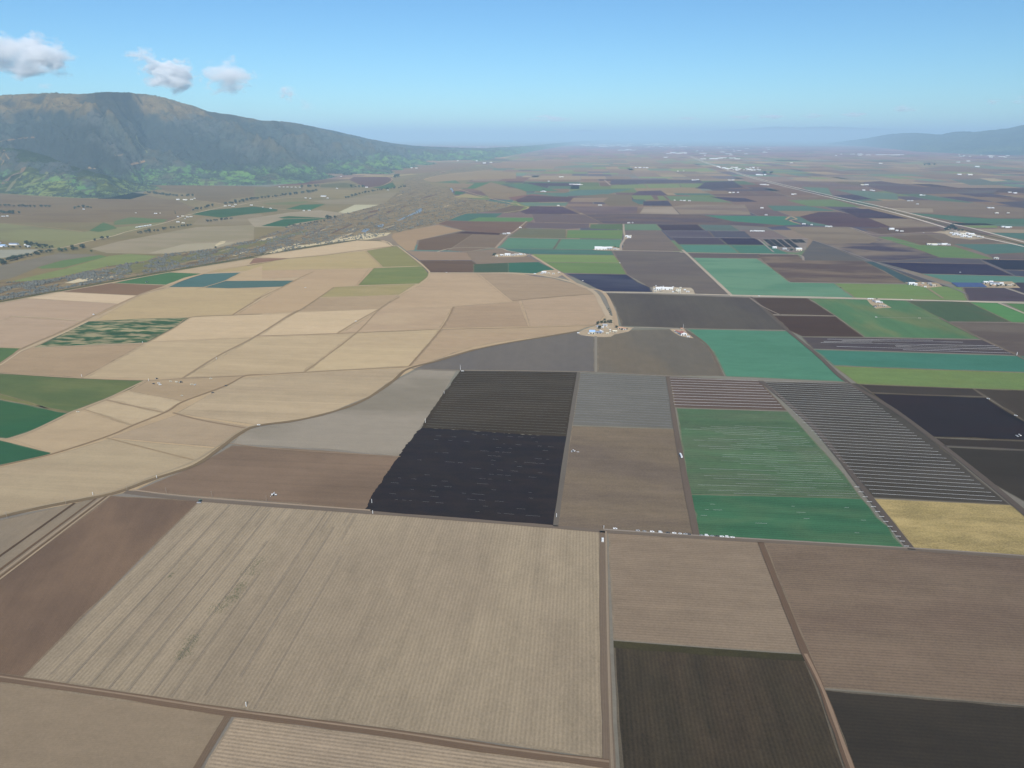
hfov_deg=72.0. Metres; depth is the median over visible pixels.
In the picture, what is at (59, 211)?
field
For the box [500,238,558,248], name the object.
field
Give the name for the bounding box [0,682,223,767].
field
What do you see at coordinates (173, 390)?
field
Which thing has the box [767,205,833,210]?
field
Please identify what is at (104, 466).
field
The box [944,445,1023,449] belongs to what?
dirt road
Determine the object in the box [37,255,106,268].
field
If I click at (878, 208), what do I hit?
highway
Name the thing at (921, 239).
field
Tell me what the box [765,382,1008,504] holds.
field
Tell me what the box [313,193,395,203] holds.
field
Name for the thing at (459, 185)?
field
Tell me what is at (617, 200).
field
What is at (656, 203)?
field
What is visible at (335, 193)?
field
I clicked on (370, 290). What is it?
field
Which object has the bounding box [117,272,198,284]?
field
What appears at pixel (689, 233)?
field
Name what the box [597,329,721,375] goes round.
field
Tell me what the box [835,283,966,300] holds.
field
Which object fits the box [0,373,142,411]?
field
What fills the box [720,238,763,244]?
field
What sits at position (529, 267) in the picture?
field
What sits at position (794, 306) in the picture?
field
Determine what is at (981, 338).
dirt road
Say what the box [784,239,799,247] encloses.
nursery bed
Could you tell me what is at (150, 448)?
dirt road
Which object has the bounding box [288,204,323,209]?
field
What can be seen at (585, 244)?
field
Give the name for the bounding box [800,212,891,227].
field
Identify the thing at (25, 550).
plough strip
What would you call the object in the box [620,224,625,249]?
country road
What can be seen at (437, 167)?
field
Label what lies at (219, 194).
field
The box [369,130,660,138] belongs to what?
hills
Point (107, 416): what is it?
dirt road
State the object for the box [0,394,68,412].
field
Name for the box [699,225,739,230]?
field
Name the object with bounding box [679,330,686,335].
barn
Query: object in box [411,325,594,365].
field
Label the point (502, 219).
field
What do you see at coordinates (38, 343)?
dirt road
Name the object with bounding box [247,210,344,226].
field
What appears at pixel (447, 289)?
field
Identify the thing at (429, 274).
dirt road
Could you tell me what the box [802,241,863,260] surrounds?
field
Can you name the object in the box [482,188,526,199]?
field
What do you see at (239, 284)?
field
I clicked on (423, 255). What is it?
field
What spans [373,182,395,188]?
field
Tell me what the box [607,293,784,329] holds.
field
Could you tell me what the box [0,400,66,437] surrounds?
field
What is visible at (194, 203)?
field
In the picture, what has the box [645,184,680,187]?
field
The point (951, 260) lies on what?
field
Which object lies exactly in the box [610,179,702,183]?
field
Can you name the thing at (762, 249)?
field
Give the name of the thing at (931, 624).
field
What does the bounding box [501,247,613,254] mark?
field
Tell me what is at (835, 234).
field
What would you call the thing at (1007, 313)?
field
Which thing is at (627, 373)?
dirt road
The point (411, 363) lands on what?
dirt road
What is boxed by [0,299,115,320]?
field
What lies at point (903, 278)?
field
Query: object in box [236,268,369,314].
field
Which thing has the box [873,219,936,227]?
field
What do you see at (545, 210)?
field
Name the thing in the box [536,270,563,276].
farm yard
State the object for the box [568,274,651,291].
field
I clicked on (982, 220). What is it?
field
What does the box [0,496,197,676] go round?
field
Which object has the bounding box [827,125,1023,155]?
hills
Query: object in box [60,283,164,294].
field
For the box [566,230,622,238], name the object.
field
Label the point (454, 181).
field
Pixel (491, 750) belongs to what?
dirt road
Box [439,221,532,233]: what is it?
field
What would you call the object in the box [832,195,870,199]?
field
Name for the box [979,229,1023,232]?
field
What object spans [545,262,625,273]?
field
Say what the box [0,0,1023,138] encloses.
sky
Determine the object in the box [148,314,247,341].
dirt road
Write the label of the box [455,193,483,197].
field
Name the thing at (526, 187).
field
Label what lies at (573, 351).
field
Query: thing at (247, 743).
field
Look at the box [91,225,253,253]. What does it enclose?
field
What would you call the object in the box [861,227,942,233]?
field
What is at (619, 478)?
field
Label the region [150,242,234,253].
field
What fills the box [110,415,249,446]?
field
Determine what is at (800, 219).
field
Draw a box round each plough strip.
[0,495,110,578]
[0,496,106,576]
[0,497,102,573]
[0,498,96,569]
[0,503,74,556]
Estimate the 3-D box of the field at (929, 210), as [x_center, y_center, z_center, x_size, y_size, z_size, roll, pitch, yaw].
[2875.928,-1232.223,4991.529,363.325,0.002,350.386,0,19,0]
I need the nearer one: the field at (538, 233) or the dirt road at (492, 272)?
the dirt road at (492, 272)
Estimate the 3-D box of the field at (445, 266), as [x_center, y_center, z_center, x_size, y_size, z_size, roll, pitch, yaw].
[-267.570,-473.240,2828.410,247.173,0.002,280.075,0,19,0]
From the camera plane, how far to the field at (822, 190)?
6876.23 m
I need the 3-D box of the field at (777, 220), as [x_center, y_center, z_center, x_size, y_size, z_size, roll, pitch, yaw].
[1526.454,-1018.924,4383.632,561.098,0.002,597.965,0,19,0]
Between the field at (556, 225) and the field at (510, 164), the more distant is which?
the field at (510, 164)
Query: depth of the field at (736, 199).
5834.40 m
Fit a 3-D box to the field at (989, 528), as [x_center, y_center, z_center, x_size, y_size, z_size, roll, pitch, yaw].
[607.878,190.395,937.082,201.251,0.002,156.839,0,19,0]
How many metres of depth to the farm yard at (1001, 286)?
2459.29 m
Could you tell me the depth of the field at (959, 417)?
1307.75 m
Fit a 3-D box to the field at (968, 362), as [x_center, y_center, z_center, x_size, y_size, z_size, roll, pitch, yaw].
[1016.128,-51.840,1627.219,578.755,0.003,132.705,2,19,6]
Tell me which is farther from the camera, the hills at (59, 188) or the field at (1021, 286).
the hills at (59, 188)
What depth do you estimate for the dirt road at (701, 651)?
710.57 m
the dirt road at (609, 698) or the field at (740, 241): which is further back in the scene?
the field at (740, 241)
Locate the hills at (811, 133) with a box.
[614,126,977,139]
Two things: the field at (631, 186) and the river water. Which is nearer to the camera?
the river water
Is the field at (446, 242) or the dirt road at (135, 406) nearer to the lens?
the dirt road at (135, 406)
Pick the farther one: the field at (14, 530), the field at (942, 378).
the field at (942, 378)
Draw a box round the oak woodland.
[0,92,426,197]
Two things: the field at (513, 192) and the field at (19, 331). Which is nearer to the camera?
the field at (19, 331)
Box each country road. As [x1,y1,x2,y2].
[29,197,291,253]
[437,247,529,254]
[449,272,612,323]
[495,221,526,247]
[531,255,618,325]
[611,292,1023,303]
[612,250,757,253]
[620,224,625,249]
[682,250,731,294]
[730,295,1002,301]
[749,297,780,314]
[802,226,943,234]
[813,240,966,293]
[979,259,1014,275]
[999,303,1023,313]
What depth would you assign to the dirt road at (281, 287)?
2431.70 m
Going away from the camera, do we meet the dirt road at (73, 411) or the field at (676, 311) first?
the dirt road at (73, 411)
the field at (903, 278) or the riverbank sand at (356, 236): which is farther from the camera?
the riverbank sand at (356, 236)
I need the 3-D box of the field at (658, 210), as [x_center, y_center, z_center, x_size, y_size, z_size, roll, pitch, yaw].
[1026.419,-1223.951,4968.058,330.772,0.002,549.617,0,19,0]
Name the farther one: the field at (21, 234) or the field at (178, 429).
the field at (21, 234)
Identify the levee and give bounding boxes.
[0,255,261,301]
[254,240,379,255]
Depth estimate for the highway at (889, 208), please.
4886.97 m
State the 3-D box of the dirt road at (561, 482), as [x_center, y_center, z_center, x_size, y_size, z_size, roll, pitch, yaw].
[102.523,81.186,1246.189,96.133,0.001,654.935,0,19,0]
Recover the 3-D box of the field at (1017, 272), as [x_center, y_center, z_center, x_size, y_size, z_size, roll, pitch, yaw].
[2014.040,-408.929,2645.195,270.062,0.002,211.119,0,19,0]
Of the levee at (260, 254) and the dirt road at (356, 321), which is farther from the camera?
the levee at (260, 254)
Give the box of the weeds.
[168,555,265,661]
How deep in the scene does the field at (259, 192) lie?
6810.76 m
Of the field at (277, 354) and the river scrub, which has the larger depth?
the river scrub
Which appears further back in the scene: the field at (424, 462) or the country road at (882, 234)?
the country road at (882, 234)
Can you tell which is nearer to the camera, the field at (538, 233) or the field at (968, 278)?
the field at (968, 278)
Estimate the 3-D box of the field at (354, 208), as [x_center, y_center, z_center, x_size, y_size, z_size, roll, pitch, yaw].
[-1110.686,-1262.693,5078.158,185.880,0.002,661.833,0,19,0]
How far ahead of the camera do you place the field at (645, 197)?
6026.35 m
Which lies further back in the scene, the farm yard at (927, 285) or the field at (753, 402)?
the farm yard at (927, 285)
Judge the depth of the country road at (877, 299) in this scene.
2243.81 m
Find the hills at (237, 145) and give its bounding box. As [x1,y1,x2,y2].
[0,92,613,194]
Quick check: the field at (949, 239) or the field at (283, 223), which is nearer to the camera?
the field at (949, 239)
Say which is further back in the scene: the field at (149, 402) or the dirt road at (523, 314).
the dirt road at (523, 314)
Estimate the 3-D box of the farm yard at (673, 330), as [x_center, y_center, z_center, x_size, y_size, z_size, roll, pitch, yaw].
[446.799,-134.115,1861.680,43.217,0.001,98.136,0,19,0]
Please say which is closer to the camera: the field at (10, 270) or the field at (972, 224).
the field at (10, 270)
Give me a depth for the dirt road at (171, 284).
2489.56 m
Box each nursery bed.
[763,239,776,245]
[769,239,783,246]
[776,239,790,246]
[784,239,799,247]
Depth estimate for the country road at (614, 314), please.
2330.16 m
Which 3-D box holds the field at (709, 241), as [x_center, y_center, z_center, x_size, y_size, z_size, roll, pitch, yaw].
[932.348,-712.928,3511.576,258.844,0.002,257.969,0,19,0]
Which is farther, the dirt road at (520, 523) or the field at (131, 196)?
the field at (131, 196)
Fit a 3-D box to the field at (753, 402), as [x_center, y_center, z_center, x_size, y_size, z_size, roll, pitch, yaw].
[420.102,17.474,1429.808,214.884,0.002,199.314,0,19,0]
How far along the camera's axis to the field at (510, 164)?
13697.15 m
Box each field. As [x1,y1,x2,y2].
[0,165,484,281]
[0,194,194,222]
[0,222,166,248]
[0,240,605,515]
[0,249,38,257]
[0,253,95,279]
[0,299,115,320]
[0,317,79,347]
[0,344,142,377]
[0,348,19,361]
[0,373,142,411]
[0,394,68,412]
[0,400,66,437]
[0,439,219,515]
[0,440,49,464]
[0,496,109,577]
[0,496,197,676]
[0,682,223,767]
[11,254,155,281]
[11,410,130,452]
[24,502,602,757]
[27,292,134,303]
[36,318,187,346]
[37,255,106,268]
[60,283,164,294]
[85,400,160,423]
[86,338,252,377]
[89,222,116,231]
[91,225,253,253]
[96,287,271,319]
[98,193,147,198]
[108,392,180,411]
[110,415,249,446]
[114,217,167,224]
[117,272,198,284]
[130,376,241,400]
[138,445,397,508]
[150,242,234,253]
[150,313,290,341]
[152,185,259,202]
[170,273,238,286]
[177,368,403,424]
[184,334,352,377]
[192,214,261,224]
[194,206,277,217]
[205,280,293,287]
[205,718,599,767]
[210,251,381,271]
[229,266,261,279]
[234,369,455,455]
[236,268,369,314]
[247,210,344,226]
[250,258,288,263]
[254,187,302,197]
[260,240,391,257]
[261,201,307,204]
[262,309,376,335]
[263,218,325,226]
[279,216,321,218]
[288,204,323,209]
[299,295,398,311]
[306,329,439,371]
[310,189,364,198]
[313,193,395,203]
[320,183,355,187]
[321,284,414,296]
[339,205,376,212]
[342,307,451,332]
[349,177,392,186]
[353,174,413,176]
[359,266,427,284]
[366,428,565,524]
[367,246,421,266]
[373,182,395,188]
[381,273,510,308]
[392,162,476,173]
[392,225,462,250]
[407,251,471,259]
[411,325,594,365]
[416,231,471,249]
[417,332,594,371]
[419,260,475,271]
[422,371,576,435]
[424,171,515,181]
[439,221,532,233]
[442,180,460,183]
[443,301,527,327]
[445,184,472,187]
[448,213,501,220]
[450,234,507,251]
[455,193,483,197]
[459,231,500,234]
[465,182,487,188]
[466,248,537,263]
[469,217,533,221]
[473,263,507,272]
[475,182,507,193]
[480,273,592,300]
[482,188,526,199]
[489,161,584,167]
[489,205,524,212]
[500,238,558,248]
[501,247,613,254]
[508,183,557,191]
[508,194,546,200]
[508,262,553,273]
[509,228,565,237]
[513,164,583,167]
[516,195,573,201]
[520,203,567,205]
[520,206,578,213]
[521,294,604,325]
[524,222,589,228]
[532,214,600,222]
[532,254,619,262]
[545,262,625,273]
[555,239,621,249]
[556,189,629,195]
[558,426,693,534]
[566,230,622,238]
[567,206,637,213]
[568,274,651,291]
[571,198,606,201]
[572,373,672,428]
[579,194,641,205]
[585,214,784,226]
[590,224,622,229]
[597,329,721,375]
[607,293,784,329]
[608,533,800,652]
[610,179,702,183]
[611,184,646,187]
[613,251,728,294]
[613,642,844,767]
[623,230,679,250]
[624,224,660,229]
[631,195,654,199]
[632,190,666,194]
[640,207,678,213]
[643,201,671,205]
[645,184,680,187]
[657,196,666,199]
[657,224,703,230]
[664,231,713,236]
[666,196,728,201]
[670,377,786,410]
[671,237,726,244]
[673,205,750,214]
[676,408,861,498]
[679,183,701,187]
[680,245,738,252]
[688,253,793,257]
[688,329,844,381]
[692,495,902,546]
[694,258,853,297]
[698,181,742,188]
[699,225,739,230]
[705,215,801,224]
[709,231,751,237]
[713,197,756,201]
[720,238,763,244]
[730,245,787,253]
[754,298,834,315]
[758,255,902,282]
[762,181,883,194]
[764,543,1023,704]
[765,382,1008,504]
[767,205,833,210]
[773,315,863,336]
[787,216,828,225]
[787,227,877,242]
[788,199,858,206]
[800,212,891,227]
[802,187,831,195]
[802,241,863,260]
[802,337,1013,354]
[809,298,978,338]
[815,350,1023,371]
[824,239,937,261]
[825,689,1023,767]
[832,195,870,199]
[834,189,897,199]
[834,366,1023,389]
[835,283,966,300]
[840,209,907,218]
[859,384,984,396]
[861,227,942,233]
[863,181,998,193]
[863,200,1023,217]
[865,261,919,282]
[872,393,1023,440]
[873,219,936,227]
[874,177,914,183]
[875,499,1023,554]
[879,237,992,258]
[880,262,1012,275]
[883,258,985,263]
[883,265,947,286]
[888,208,933,212]
[894,235,945,244]
[907,301,1009,321]
[909,213,1023,224]
[924,274,1023,282]
[929,235,1003,243]
[936,438,1023,448]
[948,447,1023,500]
[950,322,1023,355]
[952,223,992,224]
[954,179,1002,184]
[955,244,1023,253]
[963,288,1023,301]
[966,225,997,227]
[970,302,1023,321]
[975,389,1023,420]
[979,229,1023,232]
[981,178,1005,180]
[981,259,1023,269]
[987,253,1023,258]
[994,233,1023,239]
[996,201,1023,207]
[1005,303,1023,311]
[1006,270,1023,276]
[1011,282,1023,292]
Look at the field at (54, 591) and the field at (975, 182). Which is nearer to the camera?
the field at (54, 591)
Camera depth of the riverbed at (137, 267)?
3004.41 m
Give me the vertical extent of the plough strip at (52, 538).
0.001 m
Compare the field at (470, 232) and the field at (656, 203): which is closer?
the field at (470, 232)
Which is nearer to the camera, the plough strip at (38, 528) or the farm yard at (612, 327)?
the plough strip at (38, 528)
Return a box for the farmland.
[272,146,1023,283]
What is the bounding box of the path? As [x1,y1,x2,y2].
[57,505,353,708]
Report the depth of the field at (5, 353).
1695.44 m
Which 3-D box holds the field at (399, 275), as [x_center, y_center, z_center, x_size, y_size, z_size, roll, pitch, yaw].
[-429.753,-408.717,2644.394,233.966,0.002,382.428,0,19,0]
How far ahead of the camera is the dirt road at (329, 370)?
1562.82 m
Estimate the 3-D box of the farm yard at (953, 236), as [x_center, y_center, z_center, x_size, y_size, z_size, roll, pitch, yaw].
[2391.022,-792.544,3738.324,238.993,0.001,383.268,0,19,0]
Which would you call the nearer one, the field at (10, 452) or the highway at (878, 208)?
the field at (10, 452)
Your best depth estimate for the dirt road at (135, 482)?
1056.50 m
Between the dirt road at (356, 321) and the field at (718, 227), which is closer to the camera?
the dirt road at (356, 321)
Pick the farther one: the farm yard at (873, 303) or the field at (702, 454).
the farm yard at (873, 303)
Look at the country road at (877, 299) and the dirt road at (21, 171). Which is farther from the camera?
the dirt road at (21, 171)
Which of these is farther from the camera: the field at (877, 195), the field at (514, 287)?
the field at (877, 195)
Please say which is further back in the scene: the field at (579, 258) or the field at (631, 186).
the field at (631, 186)
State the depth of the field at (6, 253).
3161.22 m
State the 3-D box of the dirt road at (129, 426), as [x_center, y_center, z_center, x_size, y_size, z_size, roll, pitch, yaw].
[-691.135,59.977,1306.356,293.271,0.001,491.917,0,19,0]
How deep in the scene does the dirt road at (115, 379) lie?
1517.32 m
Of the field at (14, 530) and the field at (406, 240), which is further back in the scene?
the field at (406, 240)
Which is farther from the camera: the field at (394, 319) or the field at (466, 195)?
the field at (466, 195)
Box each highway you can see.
[689,156,1023,246]
[691,156,1023,241]
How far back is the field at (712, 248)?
3274.74 m
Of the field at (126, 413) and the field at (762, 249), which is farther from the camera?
the field at (762, 249)
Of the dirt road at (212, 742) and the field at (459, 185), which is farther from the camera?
the field at (459, 185)
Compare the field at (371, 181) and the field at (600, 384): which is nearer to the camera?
the field at (600, 384)
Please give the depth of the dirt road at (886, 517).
1078.40 m
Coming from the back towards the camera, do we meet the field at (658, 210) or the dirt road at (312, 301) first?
the field at (658, 210)
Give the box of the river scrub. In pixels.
[0,164,507,299]
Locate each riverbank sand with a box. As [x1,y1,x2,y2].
[66,276,103,282]
[269,233,389,252]
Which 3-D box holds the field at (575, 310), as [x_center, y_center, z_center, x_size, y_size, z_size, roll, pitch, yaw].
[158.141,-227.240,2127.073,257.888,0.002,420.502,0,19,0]
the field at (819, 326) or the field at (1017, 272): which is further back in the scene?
the field at (1017, 272)
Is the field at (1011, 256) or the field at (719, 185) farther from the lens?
the field at (719, 185)
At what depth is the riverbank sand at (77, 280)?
2544.61 m
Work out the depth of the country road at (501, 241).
3662.81 m
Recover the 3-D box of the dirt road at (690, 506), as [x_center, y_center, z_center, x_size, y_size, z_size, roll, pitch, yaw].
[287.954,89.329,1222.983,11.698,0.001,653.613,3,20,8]
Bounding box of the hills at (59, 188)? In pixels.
[0,147,160,197]
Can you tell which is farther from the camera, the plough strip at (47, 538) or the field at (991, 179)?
the field at (991, 179)
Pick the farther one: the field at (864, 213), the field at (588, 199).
the field at (588, 199)
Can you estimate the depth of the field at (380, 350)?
1703.46 m
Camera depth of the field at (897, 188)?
6940.72 m
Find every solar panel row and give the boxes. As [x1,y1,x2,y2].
[954,284,983,284]
[957,286,986,286]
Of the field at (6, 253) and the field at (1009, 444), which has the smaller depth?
the field at (1009, 444)
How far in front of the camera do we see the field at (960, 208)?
5173.75 m
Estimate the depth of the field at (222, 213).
4896.21 m
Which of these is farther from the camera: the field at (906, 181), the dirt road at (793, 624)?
the field at (906, 181)
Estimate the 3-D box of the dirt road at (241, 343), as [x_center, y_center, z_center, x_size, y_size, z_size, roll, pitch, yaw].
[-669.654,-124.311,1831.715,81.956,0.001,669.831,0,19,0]
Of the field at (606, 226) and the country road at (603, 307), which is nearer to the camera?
the country road at (603, 307)
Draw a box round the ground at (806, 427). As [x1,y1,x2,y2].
[0,139,1023,767]
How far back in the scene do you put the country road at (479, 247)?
3240.28 m
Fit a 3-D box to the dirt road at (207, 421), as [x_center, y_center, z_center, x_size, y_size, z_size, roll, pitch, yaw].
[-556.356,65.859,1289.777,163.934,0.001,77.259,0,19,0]
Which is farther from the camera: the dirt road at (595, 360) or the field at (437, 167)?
the field at (437, 167)
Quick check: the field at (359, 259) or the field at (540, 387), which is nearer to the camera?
the field at (540, 387)
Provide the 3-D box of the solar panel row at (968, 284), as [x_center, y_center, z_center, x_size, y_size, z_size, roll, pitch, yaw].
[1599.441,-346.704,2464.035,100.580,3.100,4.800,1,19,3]
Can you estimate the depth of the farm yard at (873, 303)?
2180.89 m
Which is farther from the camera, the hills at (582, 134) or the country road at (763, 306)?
the hills at (582, 134)
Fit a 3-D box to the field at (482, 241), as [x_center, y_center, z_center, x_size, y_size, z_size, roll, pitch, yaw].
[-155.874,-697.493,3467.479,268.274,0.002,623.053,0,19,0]
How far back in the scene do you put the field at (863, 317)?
1991.28 m
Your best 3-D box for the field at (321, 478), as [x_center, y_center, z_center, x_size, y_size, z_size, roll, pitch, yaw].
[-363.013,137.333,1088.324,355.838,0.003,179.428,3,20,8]
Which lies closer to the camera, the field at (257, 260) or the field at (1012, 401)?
the field at (1012, 401)
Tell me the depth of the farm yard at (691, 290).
2379.75 m
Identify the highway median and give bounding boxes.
[730,170,1023,244]
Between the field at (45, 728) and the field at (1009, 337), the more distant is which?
the field at (1009, 337)
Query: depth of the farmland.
9454.62 m
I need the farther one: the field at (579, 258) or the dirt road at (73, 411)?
the field at (579, 258)
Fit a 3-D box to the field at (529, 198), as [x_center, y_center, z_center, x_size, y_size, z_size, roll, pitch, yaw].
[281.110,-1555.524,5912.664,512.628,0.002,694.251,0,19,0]
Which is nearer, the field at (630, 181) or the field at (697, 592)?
the field at (697, 592)
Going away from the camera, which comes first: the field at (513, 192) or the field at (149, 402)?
the field at (149, 402)
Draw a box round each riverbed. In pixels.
[0,164,510,300]
[109,230,306,275]
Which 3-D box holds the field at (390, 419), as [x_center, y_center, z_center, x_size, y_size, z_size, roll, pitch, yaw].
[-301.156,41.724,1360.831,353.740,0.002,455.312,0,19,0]
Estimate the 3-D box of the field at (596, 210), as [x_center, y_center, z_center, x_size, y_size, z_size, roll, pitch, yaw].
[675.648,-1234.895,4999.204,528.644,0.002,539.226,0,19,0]
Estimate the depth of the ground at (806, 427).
1898.58 m
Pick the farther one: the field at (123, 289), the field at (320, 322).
the field at (123, 289)
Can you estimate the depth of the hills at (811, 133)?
120596.95 m
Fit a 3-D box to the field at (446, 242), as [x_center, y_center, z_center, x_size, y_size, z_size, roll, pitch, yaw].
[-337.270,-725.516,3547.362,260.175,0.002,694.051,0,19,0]
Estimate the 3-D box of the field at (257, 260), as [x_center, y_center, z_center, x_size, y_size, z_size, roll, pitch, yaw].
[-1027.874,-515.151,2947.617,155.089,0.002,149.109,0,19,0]
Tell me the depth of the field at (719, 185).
7512.03 m
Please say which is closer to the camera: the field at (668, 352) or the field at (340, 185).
the field at (668, 352)
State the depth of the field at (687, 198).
5833.98 m
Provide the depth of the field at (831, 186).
7360.11 m
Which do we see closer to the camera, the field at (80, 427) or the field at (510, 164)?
the field at (80, 427)
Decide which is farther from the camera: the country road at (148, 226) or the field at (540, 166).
the field at (540, 166)
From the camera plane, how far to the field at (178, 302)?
2193.89 m
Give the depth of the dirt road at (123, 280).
2532.77 m
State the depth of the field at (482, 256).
3030.42 m
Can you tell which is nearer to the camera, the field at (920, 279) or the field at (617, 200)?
the field at (920, 279)
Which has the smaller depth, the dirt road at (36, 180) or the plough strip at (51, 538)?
the plough strip at (51, 538)
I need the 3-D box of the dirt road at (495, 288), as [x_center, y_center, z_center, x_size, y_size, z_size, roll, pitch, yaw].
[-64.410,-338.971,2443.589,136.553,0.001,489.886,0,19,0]
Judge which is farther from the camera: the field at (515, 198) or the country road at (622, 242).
the field at (515, 198)
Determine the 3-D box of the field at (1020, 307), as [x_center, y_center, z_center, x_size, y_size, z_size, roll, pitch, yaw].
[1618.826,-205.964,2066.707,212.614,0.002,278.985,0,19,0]
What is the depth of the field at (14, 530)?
933.64 m
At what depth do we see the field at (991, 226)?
4078.01 m
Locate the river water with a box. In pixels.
[398,208,421,220]
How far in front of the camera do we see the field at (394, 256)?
3030.30 m
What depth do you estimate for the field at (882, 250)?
3189.18 m
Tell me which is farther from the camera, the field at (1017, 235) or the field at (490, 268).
the field at (1017, 235)
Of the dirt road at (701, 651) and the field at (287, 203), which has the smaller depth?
the dirt road at (701, 651)
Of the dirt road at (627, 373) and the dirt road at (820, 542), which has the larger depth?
the dirt road at (627, 373)
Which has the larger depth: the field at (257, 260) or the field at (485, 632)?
the field at (257, 260)
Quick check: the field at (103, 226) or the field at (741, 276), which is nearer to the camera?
the field at (741, 276)
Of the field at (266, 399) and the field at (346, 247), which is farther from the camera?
the field at (346, 247)
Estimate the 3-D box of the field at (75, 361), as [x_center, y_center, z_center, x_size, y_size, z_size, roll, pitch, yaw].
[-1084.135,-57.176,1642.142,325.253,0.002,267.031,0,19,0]
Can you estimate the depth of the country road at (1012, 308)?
2126.71 m
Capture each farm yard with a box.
[493,254,526,256]
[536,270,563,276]
[578,316,633,336]
[653,286,694,293]
[670,329,692,337]
[762,239,807,252]
[868,300,890,308]
[905,282,940,287]
[933,230,985,239]
[983,281,1019,287]
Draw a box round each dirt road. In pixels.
[0,288,162,363]
[0,321,87,364]
[0,331,578,517]
[0,374,261,465]
[0,380,145,439]
[0,424,256,514]
[0,674,608,767]
[1,167,25,183]
[1,257,259,302]
[2,373,243,379]
[5,175,21,191]
[23,172,48,187]
[33,343,138,347]
[83,409,132,424]
[97,263,256,314]
[107,400,162,412]
[107,437,193,459]
[124,490,1023,558]
[132,489,369,510]
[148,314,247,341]
[173,412,245,427]
[182,307,304,377]
[189,366,408,377]
[193,716,230,767]
[230,443,399,456]
[247,246,392,265]
[254,272,311,299]
[258,325,584,335]
[288,287,333,316]
[304,297,398,371]
[338,309,377,332]
[398,246,430,284]
[409,307,453,365]
[412,368,847,382]
[430,272,532,273]
[477,273,512,301]
[519,301,528,325]
[553,372,579,525]
[594,336,596,371]
[599,531,615,767]
[603,529,1023,555]
[605,531,613,767]
[613,641,804,660]
[632,327,685,328]
[666,376,699,534]
[686,330,723,375]
[749,296,1023,514]
[758,542,854,767]
[759,381,914,549]
[940,318,1023,358]
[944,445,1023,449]
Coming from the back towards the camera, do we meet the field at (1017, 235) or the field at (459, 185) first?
the field at (459, 185)
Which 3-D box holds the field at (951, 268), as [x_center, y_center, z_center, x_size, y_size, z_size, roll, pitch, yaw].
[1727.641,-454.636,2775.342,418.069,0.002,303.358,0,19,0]
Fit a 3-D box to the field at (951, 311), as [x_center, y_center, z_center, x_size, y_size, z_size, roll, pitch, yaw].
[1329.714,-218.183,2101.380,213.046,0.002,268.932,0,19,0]
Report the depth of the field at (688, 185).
7511.34 m
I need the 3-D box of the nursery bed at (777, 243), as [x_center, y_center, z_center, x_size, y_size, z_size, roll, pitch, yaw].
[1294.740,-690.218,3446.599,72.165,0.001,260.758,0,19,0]
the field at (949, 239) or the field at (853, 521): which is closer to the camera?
the field at (853, 521)

